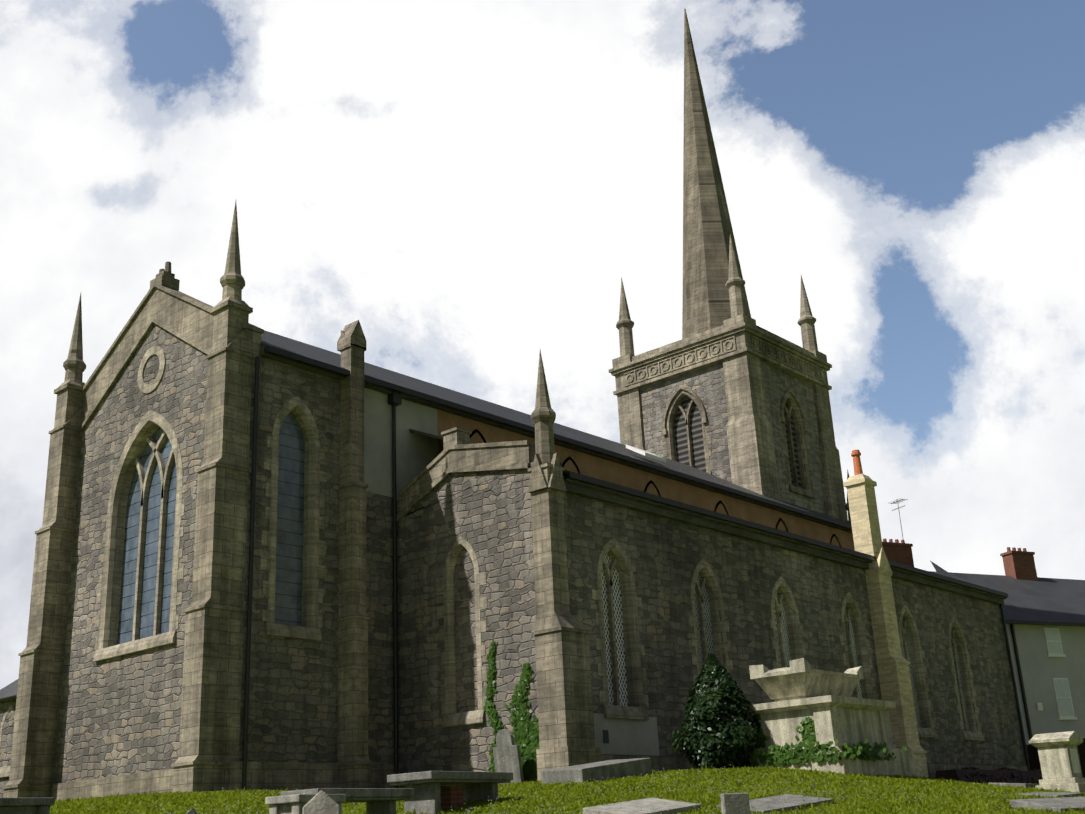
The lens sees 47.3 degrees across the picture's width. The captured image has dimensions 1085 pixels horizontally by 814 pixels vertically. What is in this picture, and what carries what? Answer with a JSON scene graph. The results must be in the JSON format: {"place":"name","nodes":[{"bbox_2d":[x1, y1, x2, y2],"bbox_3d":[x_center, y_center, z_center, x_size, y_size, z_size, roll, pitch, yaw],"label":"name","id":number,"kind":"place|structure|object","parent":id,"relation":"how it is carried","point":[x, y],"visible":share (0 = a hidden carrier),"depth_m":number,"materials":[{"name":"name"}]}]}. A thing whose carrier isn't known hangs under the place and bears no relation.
{"place":"outdoors","nodes":[
{"label":"outdoors","id":0,"kind":"place"},
{"bbox_2d":[0,697,16,797],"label":"church walls","id":1,"kind":"structure","parent":0,"point":[6,743],"depth_m":36.18,"materials":[{"name":"grey stone"}]},
{"bbox_2d":[54,323,393,783],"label":"church walls","id":2,"kind":"structure","parent":0,"point":[119,715],"depth_m":31.09,"materials":[{"name":"grey stone"}]},
{"bbox_2d":[0,346,984,777],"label":"window surrounds","id":3,"kind":"object","parent":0,"point":[108,646],"visible":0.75,"depth_m":31.55,"materials":[{"name":"beige stone"}]},
{"bbox_2d":[364,388,658,755],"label":"rendered wall","id":4,"kind":"structure","parent":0,"point":[416,454],"depth_m":33.23,"materials":[{"name":"grey paint"}]},
{"bbox_2d":[0,0,1084,689],"label":"sky","id":5,"kind":"structure","parent":0,"point":[475,185],"materials":[{"name":"white"}]},
{"bbox_2d":[50,766,1084,813],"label":"ground","id":6,"kind":"structure","parent":0,"point":[915,808],"depth_m":21.28,"materials":[{"name":"green plant"}]},
{"bbox_2d":[0,797,54,813],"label":"chest tomb","id":7,"kind":"object","parent":6,"relation":"on","point":[24,805],"visible":1,"depth_m":16.67,"materials":[{"name":"grey stone"}]},
{"bbox_2d":[186,808,196,813],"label":"dark headstone","id":8,"kind":"object","parent":6,"relation":"on","point":[191,811],"visible":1,"depth_m":13.36,"materials":[{"name":"grey stone"}]},
{"bbox_2d":[265,794,345,813],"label":"table tomb","id":9,"kind":"object","parent":6,"relation":"on","point":[291,804],"visible":0.75,"depth_m":16.76,"materials":[{"name":"grey stone"}]},
{"bbox_2d":[302,790,339,813],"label":"headstone","id":10,"kind":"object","parent":6,"relation":"on","point":[321,802],"depth_m":13.44,"materials":[{"name":"grey stone"}]},
{"bbox_2d":[281,788,413,813],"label":"table tomb","id":11,"kind":"object","parent":6,"relation":"on","point":[380,800],"visible":0.56,"depth_m":18.12,"materials":[{"name":"grey stone"}]},
{"bbox_2d":[387,771,512,813],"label":"table tomb","id":12,"kind":"object","parent":6,"relation":"on","point":[426,785],"depth_m":19.46,"materials":[{"name":"grey stone"}]},
{"bbox_2d":[0,330,1004,700],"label":"roof","id":13,"kind":"structure","parent":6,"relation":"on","point":[318,354],"depth_m":39.00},
{"bbox_2d":[483,640,539,779],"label":"ivy","id":14,"kind":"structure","parent":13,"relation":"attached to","point":[527,732],"depth_m":28.53,"materials":[{"name":"green plant"}]},
{"bbox_2d":[609,235,847,520],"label":"church ashlar","id":15,"kind":"object","parent":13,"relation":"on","point":[740,344],"visible":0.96,"depth_m":53.24,"materials":[{"name":"beige stone"}]},
{"bbox_2d":[682,9,750,338],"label":"church spire","id":16,"kind":"structure","parent":15,"relation":"on","point":[707,229],"depth_m":57.85,"materials":[{"name":"stone"}]},
{"bbox_2d":[662,386,814,498],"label":"window surround","id":17,"kind":"object","parent":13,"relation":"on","point":[789,398],"visible":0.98,"depth_m":53.10,"materials":[{"name":"beige stone"}]},
{"bbox_2d":[695,573,969,730],"bbox_3d":[7.092,6.422,40.886,5.270,8.300,21.850,-19,-25,38],"label":"church lattice","id":18,"kind":"object","parent":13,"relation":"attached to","point":[709,635],"visible":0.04,"depth_m":33.92,"materials":[{"name":"grey metal"}]},
{"bbox_2d":[845,469,850,523],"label":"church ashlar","id":19,"kind":"object","parent":13,"relation":"attached to","point":[848,509],"visible":0.25,"depth_m":53.62,"materials":[{"name":"grey stone"}]},
{"bbox_2d":[493,729,523,783],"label":"headstone","id":20,"kind":"structure","parent":6,"relation":"on","point":[506,754],"depth_m":27.73,"materials":[{"name":"grey stone"}]},
{"bbox_2d":[2,201,1027,800],"bbox_3d":[4.198,3.837,36.792,11.605,15.440,35.737,-38,-39,58],"label":"church ashlar","id":21,"kind":"object","parent":6,"relation":"on","point":[224,335],"visible":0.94,"depth_m":30.04,"materials":[{"name":"beige stone"}]},
{"bbox_2d":[541,758,651,783],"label":"grave slab","id":22,"kind":"structure","parent":6,"relation":"on","point":[616,768],"depth_m":23.76,"materials":[{"name":"grey stone"}]},
{"bbox_2d":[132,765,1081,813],"bbox_3d":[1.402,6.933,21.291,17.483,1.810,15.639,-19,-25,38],"label":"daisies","id":23,"kind":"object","parent":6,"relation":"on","point":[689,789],"visible":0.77,"depth_m":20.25,"materials":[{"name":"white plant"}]},
{"bbox_2d":[583,798,700,813],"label":"grave slab","id":24,"kind":"structure","parent":6,"relation":"on","point":[649,805],"depth_m":17.74,"materials":[{"name":"grey stone"}]},
{"bbox_2d":[666,653,759,768],"bbox_3d":[3.855,6.726,27.316,2.054,2.613,1.856,-19,-25,38],"label":"bush","id":25,"kind":"object","parent":6,"relation":"on","point":[714,682],"depth_m":26.81,"materials":[{"name":"green plant"}]},
{"bbox_2d":[720,793,749,813],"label":"headstone","id":26,"kind":"object","parent":6,"relation":"on","point":[734,803],"visible":1,"depth_m":15.61,"materials":[{"name":"grey stone"}]},
{"bbox_2d":[716,794,833,812],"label":"grave slab","id":27,"kind":"structure","parent":6,"relation":"on","point":[791,801],"depth_m":18.62,"materials":[{"name":"grey stone"}]},
{"bbox_2d":[738,658,915,777],"bbox_3d":[6.066,7.079,27.761,3.000,2.529,3.240,-19,-25,38],"label":"tomb monument","id":28,"kind":"object","parent":6,"relation":"on","point":[797,690],"visible":0.69,"depth_m":26.93,"materials":[{"name":"beige stone"}]},
{"bbox_2d":[744,714,907,766],"bbox_3d":[5.349,6.928,26.275,4.682,1.314,2.924,-5,-19,6],"label":"ivy","id":29,"kind":"object","parent":28,"relation":"attached to","point":[782,757],"visible":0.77,"depth_m":26.21,"materials":[{"name":"green plant"}]},
{"bbox_2d":[843,474,928,777],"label":"chimney stack","id":30,"kind":"object","parent":6,"relation":"on","point":[892,662],"visible":0.83,"depth_m":40.23,"materials":[{"name":"beige stone"}]},
{"bbox_2d":[851,450,862,474],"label":"chimney pot","id":31,"kind":"object","parent":30,"relation":"on","point":[855,454],"visible":0.92,"depth_m":42.31,"materials":[{"name":"ceramic"}]},
{"bbox_2d":[935,767,1042,784],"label":"hedge","id":32,"kind":"object","parent":6,"relation":"on","point":[952,774],"depth_m":40.20,"materials":[{"name":"green plant"}]},
{"bbox_2d":[989,783,1038,787],"bbox_3d":[11.721,9.294,30.195,0.900,0.200,2.000,-13,-23,40],"label":"ledger","id":33,"kind":"object","parent":6,"relation":"on","point":[1026,785],"visible":0.31,"depth_m":29.43,"materials":[{"name":"grey stone"}]},
{"bbox_2d":[1006,624,1084,744],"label":"house walls","id":34,"kind":"structure","parent":6,"relation":"on","point":[1040,669],"depth_m":58.20,"materials":[{"name":"grey paint"}]},
{"bbox_2d":[891,499,907,539],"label":"tv aerial","id":35,"kind":"object","parent":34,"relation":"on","point":[899,501],"visible":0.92,"depth_m":62.98,"materials":[{"name":"metal"}]},
{"bbox_2d":[929,561,1084,622],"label":"house roof","id":36,"kind":"structure","parent":34,"relation":"on","point":[1051,600],"depth_m":62.36,"materials":[{"name":"grey tile"}]},
{"bbox_2d":[882,542,1037,580],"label":"house chimneys","id":37,"kind":"object","parent":36,"relation":"on","point":[1019,565],"visible":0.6,"depth_m":64.75,"materials":[{"name":"red brick"}]},
{"bbox_2d":[883,538,1026,551],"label":"chimney pots","id":38,"kind":"object","parent":37,"relation":"on","point":[903,541],"visible":0.48,"depth_m":62.44,"materials":[{"name":"red ceramic"}]},
{"bbox_2d":[1036,703,1042,710],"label":"house alarm box","id":39,"kind":"object","parent":34,"relation":"attached to","point":[1039,706],"visible":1,"depth_m":57.29,"materials":[{"name":"white plastic"}]},
{"bbox_2d":[1005,620,1084,744],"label":"house gutters","id":40,"kind":"object","parent":34,"relation":"attached to","point":[1011,622],"visible":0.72,"depth_m":57.73,"materials":[{"name":"black metal"}]},
{"bbox_2d":[1043,628,1077,719],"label":"house window frames","id":41,"kind":"structure","parent":34,"relation":"in","point":[1069,717],"depth_m":58.40,"materials":[{"name":"white wood"}]},
{"bbox_2d":[1045,629,1073,715],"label":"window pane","id":42,"kind":"structure","parent":41,"relation":"in","point":[1065,704],"depth_m":58.30,"materials":[{"name":"grey glass"}]},
{"bbox_2d":[1010,797,1084,812],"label":"grave slab","id":43,"kind":"structure","parent":6,"relation":"on","point":[1065,803],"depth_m":18.70,"materials":[{"name":"grey stone"}]},
{"bbox_2d":[1020,792,1083,797],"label":"grave slab","id":44,"kind":"structure","parent":6,"relation":"on","point":[1066,794],"depth_m":23.51,"materials":[{"name":"grey stone"}]},
{"bbox_2d":[1026,738,1084,777],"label":"fence boards","id":45,"kind":"object","parent":6,"relation":"on","point":[1033,757],"visible":0.08,"depth_m":49.45,"materials":[{"name":"brown wood"}]},
{"bbox_2d":[1029,731,1084,792],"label":"pedestal tomb","id":46,"kind":"object","parent":6,"relation":"on","point":[1055,760],"visible":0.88,"depth_m":27.61,"materials":[{"name":"white stone"}]},
{"bbox_2d":[1069,749,1080,772],"bbox_3d":[11.877,7.980,27.889,0.788,0.520,0.315,-80,-78,70],"label":"inscription panel","id":47,"kind":"object","parent":46,"relation":"attached to","point":[1074,760],"visible":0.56,"depth_m":27.65,"materials":[{"name":"grey stone"}]},
{"bbox_2d":[117,346,1029,789],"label":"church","id":48,"kind":"structure","parent":0,"point":[289,563],"depth_m":31.89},
{"bbox_2d":[437,409,854,550],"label":"clerestory wall","id":49,"kind":"structure","parent":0,"point":[610,471],"depth_m":42.61,"materials":[{"name":"brown paint"}]},
{"bbox_2d":[470,429,837,542],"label":"church render trim","id":50,"kind":"structure","parent":49,"relation":"attached to","point":[657,490],"depth_m":42.47,"materials":[{"name":"brown paint"}]},
{"bbox_2d":[397,462,1026,787],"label":"church aisle walls","id":51,"kind":"structure","parent":0,"point":[486,516],"depth_m":31.82,"materials":[{"name":"grey stone"}]},
{"bbox_2d":[454,548,477,712],"bbox_3d":[-1.872,5.432,30.480,0.800,4.025,0.001,-19,-25,38],"label":"window","id":52,"kind":"structure","parent":51,"relation":"in","point":[465,647],"depth_m":30.45,"materials":[{"name":"grey glass"}]},
{"bbox_2d":[259,346,1005,604],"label":"church cornice","id":53,"kind":"structure","parent":51,"relation":"attached to","point":[590,491],"depth_m":36.22,"materials":[{"name":"grey stone"}]},
{"bbox_2d":[601,553,861,705],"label":"lattice windows","id":54,"kind":"structure","parent":51,"relation":"in","point":[621,662],"depth_m":30.67,"materials":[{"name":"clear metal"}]},
{"bbox_2d":[640,361,827,514],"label":"church tower walls","id":55,"kind":"structure","parent":0,"point":[706,384],"depth_m":52.93,"materials":[{"name":"grey stone"}]},
{"bbox_2d":[674,396,801,487],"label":"louvered window","id":56,"kind":"structure","parent":55,"relation":"in","point":[696,440],"depth_m":52.98,"materials":[{"name":"grey wood"}]}
]}

